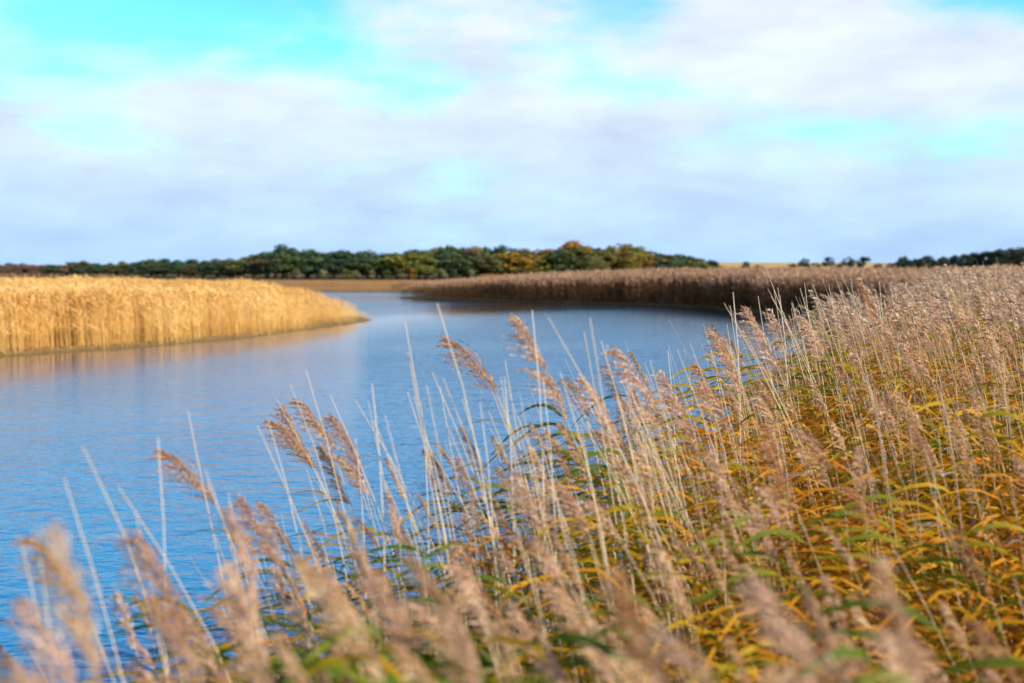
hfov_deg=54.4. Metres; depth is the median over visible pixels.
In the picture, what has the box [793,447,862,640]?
reed
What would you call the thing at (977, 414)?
reed
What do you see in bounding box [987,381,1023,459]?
reed
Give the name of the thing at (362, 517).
dead reed stalk
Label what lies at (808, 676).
reed
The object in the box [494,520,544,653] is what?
reed
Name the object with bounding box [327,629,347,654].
reed
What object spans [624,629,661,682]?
reed
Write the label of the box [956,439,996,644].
reed
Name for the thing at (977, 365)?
reed
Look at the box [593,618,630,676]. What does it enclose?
reed
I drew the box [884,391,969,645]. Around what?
reed
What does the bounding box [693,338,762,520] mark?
reed
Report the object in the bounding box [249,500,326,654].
reed
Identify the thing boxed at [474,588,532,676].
reed
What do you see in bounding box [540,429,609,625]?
reed
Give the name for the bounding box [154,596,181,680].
reed
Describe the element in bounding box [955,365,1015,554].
reed
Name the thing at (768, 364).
dead reed stalk
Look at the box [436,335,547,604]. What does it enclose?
reed
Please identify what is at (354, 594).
reed
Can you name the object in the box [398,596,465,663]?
reed
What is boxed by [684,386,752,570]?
reed
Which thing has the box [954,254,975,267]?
broadleaf tree
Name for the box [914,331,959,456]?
reed
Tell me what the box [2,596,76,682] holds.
reed
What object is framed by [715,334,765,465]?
reed
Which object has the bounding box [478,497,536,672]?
reed
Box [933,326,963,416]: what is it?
reed
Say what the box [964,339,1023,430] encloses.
reed
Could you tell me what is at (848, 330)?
reed
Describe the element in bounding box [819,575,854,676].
reed
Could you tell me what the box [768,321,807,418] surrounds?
reed
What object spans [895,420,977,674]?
reed
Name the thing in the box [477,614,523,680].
reed
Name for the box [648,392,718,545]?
reed
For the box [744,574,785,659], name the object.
reed
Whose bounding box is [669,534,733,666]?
reed
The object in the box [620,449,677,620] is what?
reed
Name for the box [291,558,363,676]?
reed
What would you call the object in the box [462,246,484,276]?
broadleaf tree
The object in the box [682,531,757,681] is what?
reed
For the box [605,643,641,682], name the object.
reed
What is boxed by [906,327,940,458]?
reed
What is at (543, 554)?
reed
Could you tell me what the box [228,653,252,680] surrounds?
reed
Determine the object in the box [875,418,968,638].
reed
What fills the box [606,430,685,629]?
reed
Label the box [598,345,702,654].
reed
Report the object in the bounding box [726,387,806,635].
reed
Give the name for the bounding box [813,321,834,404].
reed
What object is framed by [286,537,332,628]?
reed
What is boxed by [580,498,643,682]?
reed
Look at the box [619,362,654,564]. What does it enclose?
dead reed stalk
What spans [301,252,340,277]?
broadleaf tree
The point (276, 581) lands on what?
reed
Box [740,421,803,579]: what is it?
reed
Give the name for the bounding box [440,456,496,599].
reed
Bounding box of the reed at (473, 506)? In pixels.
[463,489,492,646]
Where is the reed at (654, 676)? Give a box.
[647,673,666,682]
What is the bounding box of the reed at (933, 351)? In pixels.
[912,330,953,395]
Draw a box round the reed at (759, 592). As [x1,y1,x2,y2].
[730,579,828,682]
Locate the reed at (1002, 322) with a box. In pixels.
[993,315,1023,387]
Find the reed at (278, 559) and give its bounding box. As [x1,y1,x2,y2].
[224,519,317,678]
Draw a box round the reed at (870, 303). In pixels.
[853,283,902,419]
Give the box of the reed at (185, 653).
[137,595,204,682]
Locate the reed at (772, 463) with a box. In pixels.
[751,442,855,682]
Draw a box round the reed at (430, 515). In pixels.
[407,494,479,659]
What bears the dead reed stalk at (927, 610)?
on the ground
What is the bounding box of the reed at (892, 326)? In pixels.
[858,308,913,456]
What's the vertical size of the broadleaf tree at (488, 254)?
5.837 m
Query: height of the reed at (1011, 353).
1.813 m
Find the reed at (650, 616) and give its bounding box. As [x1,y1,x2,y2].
[633,606,684,680]
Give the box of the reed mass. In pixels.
[0,257,1023,682]
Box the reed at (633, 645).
[586,564,666,682]
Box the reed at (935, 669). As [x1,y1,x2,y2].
[897,636,948,682]
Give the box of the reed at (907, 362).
[896,344,922,391]
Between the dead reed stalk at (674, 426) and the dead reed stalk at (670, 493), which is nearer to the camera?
the dead reed stalk at (670, 493)
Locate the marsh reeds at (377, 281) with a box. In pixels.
[153,273,524,291]
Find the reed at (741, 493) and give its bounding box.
[730,478,772,654]
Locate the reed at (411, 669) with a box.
[395,655,432,682]
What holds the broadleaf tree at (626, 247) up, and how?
on the ground
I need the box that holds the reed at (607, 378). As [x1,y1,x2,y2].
[596,365,644,544]
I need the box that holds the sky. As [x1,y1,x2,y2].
[0,0,1023,264]
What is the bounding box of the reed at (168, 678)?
[156,672,178,682]
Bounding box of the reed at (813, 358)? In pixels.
[804,326,829,458]
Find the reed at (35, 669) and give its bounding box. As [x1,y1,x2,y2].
[5,655,70,682]
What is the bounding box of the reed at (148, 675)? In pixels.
[138,670,156,682]
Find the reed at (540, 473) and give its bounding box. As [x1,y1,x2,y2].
[524,446,606,675]
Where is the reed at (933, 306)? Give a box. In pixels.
[923,294,953,362]
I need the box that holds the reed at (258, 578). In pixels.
[228,532,276,667]
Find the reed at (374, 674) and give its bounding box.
[361,663,381,682]
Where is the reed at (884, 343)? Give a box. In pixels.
[878,338,907,397]
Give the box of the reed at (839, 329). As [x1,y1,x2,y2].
[821,320,883,489]
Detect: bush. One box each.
[0,265,8,274]
[12,267,21,273]
[28,266,36,274]
[293,270,300,278]
[319,269,326,278]
[340,269,349,279]
[351,270,360,279]
[369,270,375,279]
[383,269,391,279]
[395,269,403,277]
[407,268,417,277]
[436,268,445,277]
[450,270,456,278]
[467,269,474,277]
[515,268,524,274]
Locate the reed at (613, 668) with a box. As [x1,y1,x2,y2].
[594,654,624,680]
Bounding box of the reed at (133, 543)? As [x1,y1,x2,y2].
[112,529,195,676]
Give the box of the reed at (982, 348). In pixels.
[974,345,1013,478]
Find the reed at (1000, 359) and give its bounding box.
[990,337,1017,431]
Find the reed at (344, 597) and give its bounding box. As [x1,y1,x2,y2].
[323,566,364,670]
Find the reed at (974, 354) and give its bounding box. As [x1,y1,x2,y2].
[956,329,1003,431]
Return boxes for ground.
[0,262,1022,679]
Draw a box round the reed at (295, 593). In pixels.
[278,566,314,682]
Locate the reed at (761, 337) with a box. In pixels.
[735,306,829,528]
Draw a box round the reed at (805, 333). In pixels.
[791,314,844,436]
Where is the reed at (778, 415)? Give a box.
[746,392,819,649]
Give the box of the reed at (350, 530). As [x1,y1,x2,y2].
[335,510,387,679]
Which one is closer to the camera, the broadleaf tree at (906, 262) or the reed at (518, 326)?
the reed at (518, 326)
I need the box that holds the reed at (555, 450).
[547,436,605,659]
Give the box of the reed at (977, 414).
[967,392,1003,672]
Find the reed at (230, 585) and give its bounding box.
[197,561,270,677]
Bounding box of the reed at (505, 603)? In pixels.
[496,600,548,677]
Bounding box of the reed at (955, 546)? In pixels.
[941,531,1007,682]
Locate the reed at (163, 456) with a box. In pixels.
[149,446,278,678]
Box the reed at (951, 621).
[936,601,977,682]
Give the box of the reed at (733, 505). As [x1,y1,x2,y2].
[715,494,768,651]
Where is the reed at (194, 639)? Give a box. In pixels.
[175,618,217,679]
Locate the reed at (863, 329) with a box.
[844,315,878,396]
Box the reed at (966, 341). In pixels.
[956,330,1010,466]
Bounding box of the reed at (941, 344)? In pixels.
[929,320,969,430]
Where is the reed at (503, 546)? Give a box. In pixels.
[488,527,551,653]
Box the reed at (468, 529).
[453,512,510,677]
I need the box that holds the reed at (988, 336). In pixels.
[982,324,1023,496]
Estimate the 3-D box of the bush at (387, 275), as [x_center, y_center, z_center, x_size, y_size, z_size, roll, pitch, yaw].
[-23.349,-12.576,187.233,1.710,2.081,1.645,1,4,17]
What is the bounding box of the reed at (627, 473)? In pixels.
[589,466,690,665]
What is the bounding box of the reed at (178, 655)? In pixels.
[143,595,189,682]
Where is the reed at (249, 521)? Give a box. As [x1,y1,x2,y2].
[226,494,314,649]
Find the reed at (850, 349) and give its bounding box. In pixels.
[840,344,885,511]
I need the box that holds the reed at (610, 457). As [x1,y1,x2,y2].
[598,431,653,666]
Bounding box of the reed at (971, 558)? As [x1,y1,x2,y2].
[937,527,1016,682]
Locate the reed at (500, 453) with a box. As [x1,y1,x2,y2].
[478,436,554,630]
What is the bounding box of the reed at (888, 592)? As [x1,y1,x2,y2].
[851,554,929,682]
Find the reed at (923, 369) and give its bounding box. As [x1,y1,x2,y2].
[910,353,956,514]
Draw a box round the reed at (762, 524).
[709,502,803,668]
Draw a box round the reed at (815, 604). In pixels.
[799,584,851,677]
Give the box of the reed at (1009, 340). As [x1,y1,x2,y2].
[988,324,1022,432]
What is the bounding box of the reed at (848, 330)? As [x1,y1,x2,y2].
[843,324,866,374]
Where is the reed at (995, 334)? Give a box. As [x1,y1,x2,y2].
[985,324,1013,434]
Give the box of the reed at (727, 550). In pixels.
[712,524,766,681]
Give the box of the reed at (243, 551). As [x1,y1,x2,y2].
[195,506,265,682]
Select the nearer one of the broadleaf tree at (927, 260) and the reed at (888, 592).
the reed at (888, 592)
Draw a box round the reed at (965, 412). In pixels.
[950,401,1021,617]
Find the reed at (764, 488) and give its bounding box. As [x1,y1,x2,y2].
[754,484,817,676]
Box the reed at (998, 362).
[981,353,1023,488]
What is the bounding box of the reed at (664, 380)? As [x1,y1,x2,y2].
[649,369,729,548]
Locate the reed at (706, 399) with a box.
[667,379,742,533]
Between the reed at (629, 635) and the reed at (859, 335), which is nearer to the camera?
the reed at (629, 635)
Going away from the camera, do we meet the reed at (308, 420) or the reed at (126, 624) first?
the reed at (126, 624)
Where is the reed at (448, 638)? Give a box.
[419,605,481,682]
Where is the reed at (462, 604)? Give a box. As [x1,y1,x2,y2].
[446,588,503,678]
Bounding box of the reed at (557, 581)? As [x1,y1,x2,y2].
[525,549,591,682]
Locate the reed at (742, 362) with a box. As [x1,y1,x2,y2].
[726,344,764,437]
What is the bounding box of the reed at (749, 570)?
[738,565,796,672]
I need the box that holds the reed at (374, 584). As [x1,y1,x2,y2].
[348,549,408,680]
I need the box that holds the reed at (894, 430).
[858,400,926,586]
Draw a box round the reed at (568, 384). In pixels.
[555,377,619,587]
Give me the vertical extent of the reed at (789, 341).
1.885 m
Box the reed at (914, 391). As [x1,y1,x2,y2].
[905,375,941,495]
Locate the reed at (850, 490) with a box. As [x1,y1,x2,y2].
[834,484,908,671]
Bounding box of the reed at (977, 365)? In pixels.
[966,353,1002,506]
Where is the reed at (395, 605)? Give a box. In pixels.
[357,568,422,671]
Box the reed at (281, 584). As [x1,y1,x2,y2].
[268,564,289,674]
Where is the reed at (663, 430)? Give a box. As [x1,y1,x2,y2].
[626,390,686,567]
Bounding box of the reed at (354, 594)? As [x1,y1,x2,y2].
[343,582,381,649]
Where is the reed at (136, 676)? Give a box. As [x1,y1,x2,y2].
[129,665,143,682]
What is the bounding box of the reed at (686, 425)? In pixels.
[660,417,727,569]
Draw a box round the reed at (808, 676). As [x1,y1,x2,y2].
[788,653,818,682]
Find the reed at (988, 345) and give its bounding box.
[986,340,1012,477]
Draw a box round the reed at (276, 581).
[263,564,299,661]
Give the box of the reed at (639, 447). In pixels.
[610,437,673,681]
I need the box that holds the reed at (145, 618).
[118,593,159,679]
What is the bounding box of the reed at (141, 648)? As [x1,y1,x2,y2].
[125,635,159,681]
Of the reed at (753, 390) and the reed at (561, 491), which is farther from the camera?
the reed at (753, 390)
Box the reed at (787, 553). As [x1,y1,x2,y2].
[779,542,835,669]
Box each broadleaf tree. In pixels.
[4,265,12,275]
[5,265,26,275]
[20,264,42,275]
[35,265,51,275]
[42,264,61,275]
[57,264,73,275]
[67,265,88,275]
[72,260,94,269]
[84,264,99,276]
[97,264,111,276]
[100,264,122,276]
[115,264,137,276]
[118,261,128,275]
[128,264,151,276]
[135,264,163,276]
[136,259,162,276]
[152,263,176,276]
[157,258,172,275]
[165,263,187,277]
[168,260,190,276]
[177,259,197,276]
[180,264,198,277]
[192,263,208,277]
[195,260,210,276]
[201,262,228,277]
[209,258,225,276]
[214,265,240,277]
[219,257,234,277]
[223,259,247,277]
[231,261,264,278]
[241,257,273,278]
[242,254,262,277]
[247,251,272,277]
[256,253,292,278]
[263,256,308,278]
[270,253,295,278]
[271,244,293,277]
[286,257,319,278]
[287,247,303,277]
[289,249,328,277]
[294,256,327,278]
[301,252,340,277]
[313,257,338,278]
[319,259,352,277]
[322,249,364,278]
[342,251,373,278]
[345,258,363,278]
[349,257,378,278]
[359,259,392,278]
[362,250,379,277]
[370,254,409,278]
[372,253,387,278]
[376,253,435,278]
[402,249,427,278]
[402,254,438,278]
[408,256,445,279]
[422,250,437,278]
[428,246,440,277]
[431,253,467,278]
[432,244,465,277]
[437,253,479,278]
[455,250,494,277]
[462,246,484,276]
[462,251,505,276]
[468,255,513,276]
[481,246,494,274]
[483,243,514,253]
[489,253,516,274]
[492,251,540,274]
[514,248,540,256]
[516,253,546,268]
[526,256,557,274]
[531,248,550,254]
[532,253,574,272]
[541,248,553,254]
[544,249,584,272]
[552,245,602,266]
[560,240,592,257]
[566,255,601,272]
[581,255,613,270]
[600,252,624,269]
[601,245,618,251]
[601,250,640,270]
[609,251,653,270]
[615,243,636,253]
[632,246,651,254]
[635,253,665,269]
[641,256,668,268]
[643,251,669,264]
[657,254,683,266]
[660,259,680,268]
[670,254,689,259]
[674,260,685,266]
[680,260,701,269]
[684,256,708,267]
[688,261,713,268]
[689,263,712,269]
[704,259,720,268]
[740,261,750,267]
[797,258,810,266]
[822,257,836,266]
[841,256,855,266]
[855,256,870,267]
[892,261,902,267]
[897,256,909,267]
[901,260,912,267]
[912,258,929,267]
[922,255,935,266]
[925,258,935,268]
[931,256,950,267]
[947,255,959,266]
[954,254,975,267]
[968,252,984,267]
[975,251,997,266]
[987,248,1017,267]
[997,247,1022,265]
[1009,247,1023,265]
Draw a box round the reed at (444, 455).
[418,441,496,615]
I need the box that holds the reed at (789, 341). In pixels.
[781,318,800,392]
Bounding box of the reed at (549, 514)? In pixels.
[510,492,587,661]
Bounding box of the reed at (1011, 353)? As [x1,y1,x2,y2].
[999,343,1023,422]
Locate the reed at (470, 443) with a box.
[454,426,534,620]
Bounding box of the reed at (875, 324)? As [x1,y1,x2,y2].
[864,322,893,391]
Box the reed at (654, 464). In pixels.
[617,441,693,636]
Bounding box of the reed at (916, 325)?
[912,323,934,389]
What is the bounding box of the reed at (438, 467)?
[402,449,483,640]
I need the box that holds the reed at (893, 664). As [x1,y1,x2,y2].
[869,626,913,682]
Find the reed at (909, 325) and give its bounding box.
[907,324,934,385]
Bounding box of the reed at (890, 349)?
[881,331,919,510]
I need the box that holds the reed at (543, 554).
[524,537,601,682]
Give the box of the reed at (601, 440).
[585,429,671,667]
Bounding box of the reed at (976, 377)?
[971,364,998,507]
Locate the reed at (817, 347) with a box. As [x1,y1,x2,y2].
[799,320,835,409]
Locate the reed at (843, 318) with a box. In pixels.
[829,312,887,454]
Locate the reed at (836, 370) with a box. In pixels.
[830,357,883,549]
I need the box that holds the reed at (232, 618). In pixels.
[227,613,260,682]
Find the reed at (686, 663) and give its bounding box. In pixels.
[640,621,718,682]
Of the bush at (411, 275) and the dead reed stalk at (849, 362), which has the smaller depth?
the dead reed stalk at (849, 362)
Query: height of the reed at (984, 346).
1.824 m
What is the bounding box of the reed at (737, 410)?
[699,394,750,495]
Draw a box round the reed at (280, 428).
[260,417,379,673]
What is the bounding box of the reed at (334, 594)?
[318,567,370,682]
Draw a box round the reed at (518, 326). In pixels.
[502,313,629,614]
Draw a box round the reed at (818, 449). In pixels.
[788,427,874,656]
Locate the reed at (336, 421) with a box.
[307,413,388,642]
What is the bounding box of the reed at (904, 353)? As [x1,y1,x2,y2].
[871,339,949,499]
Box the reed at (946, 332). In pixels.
[933,321,978,440]
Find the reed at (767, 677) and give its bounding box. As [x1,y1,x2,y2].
[756,669,777,682]
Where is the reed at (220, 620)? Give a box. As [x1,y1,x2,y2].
[207,605,255,667]
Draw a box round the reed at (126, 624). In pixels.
[88,590,139,681]
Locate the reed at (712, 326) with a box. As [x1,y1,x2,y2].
[686,324,747,545]
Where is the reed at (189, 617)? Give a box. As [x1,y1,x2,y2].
[173,604,216,680]
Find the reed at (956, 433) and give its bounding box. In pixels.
[931,419,1001,583]
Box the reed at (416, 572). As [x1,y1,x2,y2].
[388,553,438,675]
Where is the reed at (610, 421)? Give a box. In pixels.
[555,374,646,593]
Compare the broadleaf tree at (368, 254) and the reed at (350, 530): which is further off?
the broadleaf tree at (368, 254)
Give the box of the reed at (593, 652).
[567,621,614,682]
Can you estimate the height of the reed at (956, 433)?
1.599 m
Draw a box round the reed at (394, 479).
[379,457,450,676]
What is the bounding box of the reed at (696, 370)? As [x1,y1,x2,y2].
[687,361,756,550]
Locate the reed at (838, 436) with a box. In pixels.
[822,420,879,597]
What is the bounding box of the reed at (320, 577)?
[286,553,383,680]
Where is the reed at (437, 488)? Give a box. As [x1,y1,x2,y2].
[406,465,478,621]
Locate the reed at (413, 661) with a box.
[385,641,434,682]
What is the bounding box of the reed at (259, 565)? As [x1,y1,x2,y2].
[211,522,279,645]
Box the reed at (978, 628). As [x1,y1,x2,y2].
[957,619,1022,682]
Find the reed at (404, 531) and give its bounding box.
[385,515,446,677]
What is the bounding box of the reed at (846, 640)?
[832,631,867,677]
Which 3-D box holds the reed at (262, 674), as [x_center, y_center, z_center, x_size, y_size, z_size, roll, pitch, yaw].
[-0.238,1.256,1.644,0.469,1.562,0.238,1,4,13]
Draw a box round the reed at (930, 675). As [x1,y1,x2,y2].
[895,635,934,682]
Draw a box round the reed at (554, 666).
[528,617,566,682]
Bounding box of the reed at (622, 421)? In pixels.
[609,386,665,562]
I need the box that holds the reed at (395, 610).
[392,602,429,677]
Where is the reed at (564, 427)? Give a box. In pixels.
[537,422,598,598]
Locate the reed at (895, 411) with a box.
[874,389,955,599]
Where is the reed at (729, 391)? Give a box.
[721,384,763,543]
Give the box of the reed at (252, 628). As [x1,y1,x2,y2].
[231,589,266,682]
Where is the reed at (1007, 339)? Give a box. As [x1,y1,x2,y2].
[995,314,1023,401]
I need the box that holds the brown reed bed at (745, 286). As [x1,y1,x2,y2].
[391,263,1022,322]
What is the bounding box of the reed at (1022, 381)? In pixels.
[1013,366,1023,487]
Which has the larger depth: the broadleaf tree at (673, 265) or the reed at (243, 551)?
the broadleaf tree at (673, 265)
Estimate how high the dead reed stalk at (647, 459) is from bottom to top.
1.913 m
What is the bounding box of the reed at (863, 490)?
[810,447,880,658]
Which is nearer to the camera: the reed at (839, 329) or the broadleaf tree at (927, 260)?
the reed at (839, 329)
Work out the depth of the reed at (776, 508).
4.14 m
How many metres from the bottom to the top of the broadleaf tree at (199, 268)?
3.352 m
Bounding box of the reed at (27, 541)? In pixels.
[11,534,114,682]
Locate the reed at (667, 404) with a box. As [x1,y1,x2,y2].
[657,393,723,570]
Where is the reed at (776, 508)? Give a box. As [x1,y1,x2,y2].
[746,489,808,633]
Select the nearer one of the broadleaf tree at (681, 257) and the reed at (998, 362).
the reed at (998, 362)
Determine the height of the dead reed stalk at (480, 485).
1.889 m
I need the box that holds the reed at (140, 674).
[125,656,149,682]
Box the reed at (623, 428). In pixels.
[596,405,644,568]
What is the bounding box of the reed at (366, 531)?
[353,517,404,636]
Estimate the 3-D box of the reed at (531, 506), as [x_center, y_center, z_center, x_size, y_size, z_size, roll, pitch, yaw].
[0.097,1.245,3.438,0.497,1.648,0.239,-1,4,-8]
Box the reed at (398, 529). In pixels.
[372,491,421,678]
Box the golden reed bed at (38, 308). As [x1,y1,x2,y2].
[0,274,367,354]
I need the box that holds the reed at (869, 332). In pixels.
[864,329,898,415]
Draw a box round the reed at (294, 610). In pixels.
[282,596,330,681]
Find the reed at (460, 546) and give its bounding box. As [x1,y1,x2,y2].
[420,539,503,667]
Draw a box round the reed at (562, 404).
[545,375,602,586]
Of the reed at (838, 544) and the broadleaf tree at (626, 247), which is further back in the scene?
the broadleaf tree at (626, 247)
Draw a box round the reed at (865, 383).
[852,379,939,625]
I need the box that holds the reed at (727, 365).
[699,337,751,447]
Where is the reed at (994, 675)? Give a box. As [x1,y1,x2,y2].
[969,647,1001,682]
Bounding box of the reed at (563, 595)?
[543,581,603,655]
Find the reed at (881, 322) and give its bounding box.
[877,320,908,392]
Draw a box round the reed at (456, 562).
[446,561,491,663]
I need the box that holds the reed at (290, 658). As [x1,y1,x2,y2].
[267,632,307,682]
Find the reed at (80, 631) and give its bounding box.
[14,518,103,682]
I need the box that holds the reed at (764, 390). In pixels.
[723,379,800,514]
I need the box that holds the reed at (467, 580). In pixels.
[443,562,501,679]
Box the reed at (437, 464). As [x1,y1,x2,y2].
[427,450,499,631]
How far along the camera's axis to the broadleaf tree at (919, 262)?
587.05 m
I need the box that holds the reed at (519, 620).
[501,604,545,675]
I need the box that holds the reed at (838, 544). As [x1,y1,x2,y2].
[820,526,887,670]
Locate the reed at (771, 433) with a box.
[755,427,795,587]
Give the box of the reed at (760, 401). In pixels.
[747,396,814,584]
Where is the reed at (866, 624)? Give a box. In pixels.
[847,596,883,665]
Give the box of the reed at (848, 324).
[844,317,861,399]
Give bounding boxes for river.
[0,292,888,682]
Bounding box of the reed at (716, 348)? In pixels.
[704,328,746,432]
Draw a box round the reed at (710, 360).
[703,356,743,446]
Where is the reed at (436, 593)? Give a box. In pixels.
[402,553,484,682]
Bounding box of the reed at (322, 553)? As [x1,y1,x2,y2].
[301,522,354,657]
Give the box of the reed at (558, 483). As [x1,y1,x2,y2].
[529,479,628,680]
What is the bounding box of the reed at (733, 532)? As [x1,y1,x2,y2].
[699,501,777,677]
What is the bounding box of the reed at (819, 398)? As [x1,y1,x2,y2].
[804,377,848,557]
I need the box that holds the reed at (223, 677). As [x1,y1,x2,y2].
[209,668,232,682]
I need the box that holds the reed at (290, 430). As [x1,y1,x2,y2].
[270,404,377,672]
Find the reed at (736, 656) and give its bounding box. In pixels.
[723,637,750,682]
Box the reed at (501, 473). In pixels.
[484,467,571,675]
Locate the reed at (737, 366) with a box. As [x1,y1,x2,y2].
[713,336,758,451]
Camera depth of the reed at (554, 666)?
2.14 m
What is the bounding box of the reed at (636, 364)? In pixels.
[623,351,684,490]
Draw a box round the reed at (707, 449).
[693,446,750,641]
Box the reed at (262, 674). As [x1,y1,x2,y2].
[234,637,273,682]
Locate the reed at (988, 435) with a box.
[946,416,1022,628]
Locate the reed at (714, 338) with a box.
[702,330,797,570]
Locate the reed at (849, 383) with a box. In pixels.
[824,365,885,652]
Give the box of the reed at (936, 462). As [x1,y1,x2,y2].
[915,437,991,643]
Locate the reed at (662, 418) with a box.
[623,404,697,584]
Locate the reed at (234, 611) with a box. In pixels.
[224,595,257,676]
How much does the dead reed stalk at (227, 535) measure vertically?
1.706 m
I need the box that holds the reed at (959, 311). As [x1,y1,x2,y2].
[948,300,981,393]
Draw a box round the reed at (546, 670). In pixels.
[529,658,570,682]
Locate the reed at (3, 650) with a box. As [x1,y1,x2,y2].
[0,644,26,682]
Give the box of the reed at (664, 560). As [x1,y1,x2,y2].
[640,540,708,680]
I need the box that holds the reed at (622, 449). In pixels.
[574,411,660,617]
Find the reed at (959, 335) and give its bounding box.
[931,321,969,407]
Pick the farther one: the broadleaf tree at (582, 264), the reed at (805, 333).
the broadleaf tree at (582, 264)
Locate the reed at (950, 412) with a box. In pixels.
[942,405,1001,585]
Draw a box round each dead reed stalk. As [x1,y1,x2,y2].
[11,560,55,682]
[22,545,53,682]
[64,478,123,682]
[79,447,168,682]
[104,648,125,682]
[118,486,229,676]
[130,510,169,681]
[141,441,166,682]
[188,412,238,664]
[205,470,259,662]
[223,494,260,648]
[257,425,337,625]
[268,421,318,678]
[276,398,380,637]
[285,384,357,644]
[306,371,363,617]
[330,395,415,639]
[347,438,366,646]
[355,400,462,624]
[363,385,386,681]
[366,402,404,604]
[373,420,455,651]
[382,416,437,668]
[385,482,434,604]
[385,484,415,655]
[404,353,449,614]
[405,323,459,663]
[407,392,459,629]
[413,393,428,576]
[413,397,462,620]
[421,385,467,628]
[429,447,525,648]
[432,372,523,634]
[437,303,507,669]
[440,387,481,640]
[441,378,513,670]
[446,423,512,603]
[462,399,522,672]
[469,575,500,679]
[470,403,498,677]
[471,553,498,653]
[474,384,543,665]
[488,386,553,654]
[490,389,556,655]
[496,446,539,660]
[500,378,543,631]
[504,377,515,670]
[505,361,547,631]
[508,391,566,659]
[508,502,550,652]
[517,427,577,678]
[520,311,545,630]
[520,396,563,675]
[528,401,584,659]
[528,461,562,674]
[535,381,558,660]
[544,426,583,675]
[548,317,697,658]
[551,553,620,677]
[552,486,598,679]
[558,514,595,673]
[560,372,619,664]
[565,408,617,635]
[566,385,674,680]
[572,404,679,638]
[578,393,624,631]
[578,427,617,668]
[579,333,632,679]
[580,390,674,612]
[590,318,642,671]
[590,395,649,569]
[593,402,631,590]
[601,341,660,651]
[602,532,627,680]
[610,522,690,675]
[612,373,694,624]
[617,399,678,679]
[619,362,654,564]
[620,352,666,612]
[621,379,668,598]
[624,398,729,632]
[625,379,688,563]
[625,393,657,607]
[625,463,672,681]
[630,388,712,644]
[631,417,725,649]
[631,479,721,675]
[636,390,690,647]
[641,365,690,543]
[643,433,693,660]
[645,373,701,532]
[645,386,732,603]
[649,436,696,642]
[650,361,704,636]
[660,560,680,679]
[666,435,696,625]
[668,355,679,654]
[677,349,754,622]
[684,350,728,568]
[688,344,742,578]
[693,355,735,580]
[701,429,726,660]
[705,331,753,568]
[724,303,822,524]
[727,327,755,549]
[729,294,740,495]
[729,350,757,471]
[730,307,754,478]
[742,330,845,588]
[749,319,802,499]
[758,298,785,473]
[765,267,813,412]
[768,290,831,439]
[771,292,801,616]
[771,297,844,469]
[778,292,801,482]
[779,445,814,627]
[780,299,788,450]
[791,303,819,444]
[791,308,812,486]
[793,306,821,428]
[795,282,813,437]
[800,289,831,454]
[812,284,851,405]
[826,287,849,427]
[828,294,870,452]
[834,276,862,390]
[843,280,888,390]
[848,395,897,637]
[852,305,878,421]
[881,436,908,636]
[891,544,960,681]
[923,463,969,661]
[938,433,965,669]
[940,395,986,623]
[1005,475,1023,563]
[1014,578,1023,612]
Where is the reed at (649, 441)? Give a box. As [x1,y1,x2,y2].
[608,387,681,583]
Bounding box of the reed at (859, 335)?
[843,318,872,392]
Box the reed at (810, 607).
[796,590,850,679]
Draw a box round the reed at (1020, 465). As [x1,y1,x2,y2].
[980,455,1023,622]
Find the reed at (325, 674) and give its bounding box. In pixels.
[315,669,330,682]
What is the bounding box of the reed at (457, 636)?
[425,594,481,682]
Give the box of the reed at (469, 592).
[454,576,506,679]
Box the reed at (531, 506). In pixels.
[486,470,584,682]
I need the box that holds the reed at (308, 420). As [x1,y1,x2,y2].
[285,398,363,584]
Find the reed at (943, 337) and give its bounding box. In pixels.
[923,326,973,447]
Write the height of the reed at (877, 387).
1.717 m
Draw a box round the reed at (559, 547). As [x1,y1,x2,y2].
[530,531,611,673]
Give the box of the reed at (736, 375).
[729,355,753,484]
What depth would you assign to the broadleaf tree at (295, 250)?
217.13 m
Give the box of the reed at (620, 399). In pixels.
[613,396,686,581]
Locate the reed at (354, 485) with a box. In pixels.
[322,457,393,617]
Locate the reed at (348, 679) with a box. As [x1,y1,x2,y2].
[319,628,355,682]
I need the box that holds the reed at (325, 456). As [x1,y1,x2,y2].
[311,444,392,659]
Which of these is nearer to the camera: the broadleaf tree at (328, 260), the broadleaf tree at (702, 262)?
the broadleaf tree at (328, 260)
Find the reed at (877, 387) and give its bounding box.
[863,374,923,538]
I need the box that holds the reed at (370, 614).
[361,605,410,673]
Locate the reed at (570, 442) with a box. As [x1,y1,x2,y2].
[556,423,627,632]
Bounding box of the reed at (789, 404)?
[770,392,813,501]
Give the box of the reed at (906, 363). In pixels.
[895,346,924,455]
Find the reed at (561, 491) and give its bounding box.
[551,486,611,674]
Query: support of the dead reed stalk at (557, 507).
on the ground
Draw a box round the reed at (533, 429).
[509,422,589,595]
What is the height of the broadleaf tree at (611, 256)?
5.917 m
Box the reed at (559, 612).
[539,586,598,682]
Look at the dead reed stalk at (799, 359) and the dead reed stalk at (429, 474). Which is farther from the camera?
the dead reed stalk at (799, 359)
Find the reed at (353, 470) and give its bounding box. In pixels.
[333,456,409,673]
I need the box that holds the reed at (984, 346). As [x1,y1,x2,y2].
[974,338,996,425]
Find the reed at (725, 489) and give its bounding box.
[676,450,770,650]
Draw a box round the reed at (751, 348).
[741,328,780,443]
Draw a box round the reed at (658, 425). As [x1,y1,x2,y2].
[629,404,700,580]
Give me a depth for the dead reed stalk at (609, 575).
3.46 m
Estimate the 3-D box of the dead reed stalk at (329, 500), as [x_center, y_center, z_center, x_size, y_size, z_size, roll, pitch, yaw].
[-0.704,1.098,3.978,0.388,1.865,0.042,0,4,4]
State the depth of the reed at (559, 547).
3.03 m

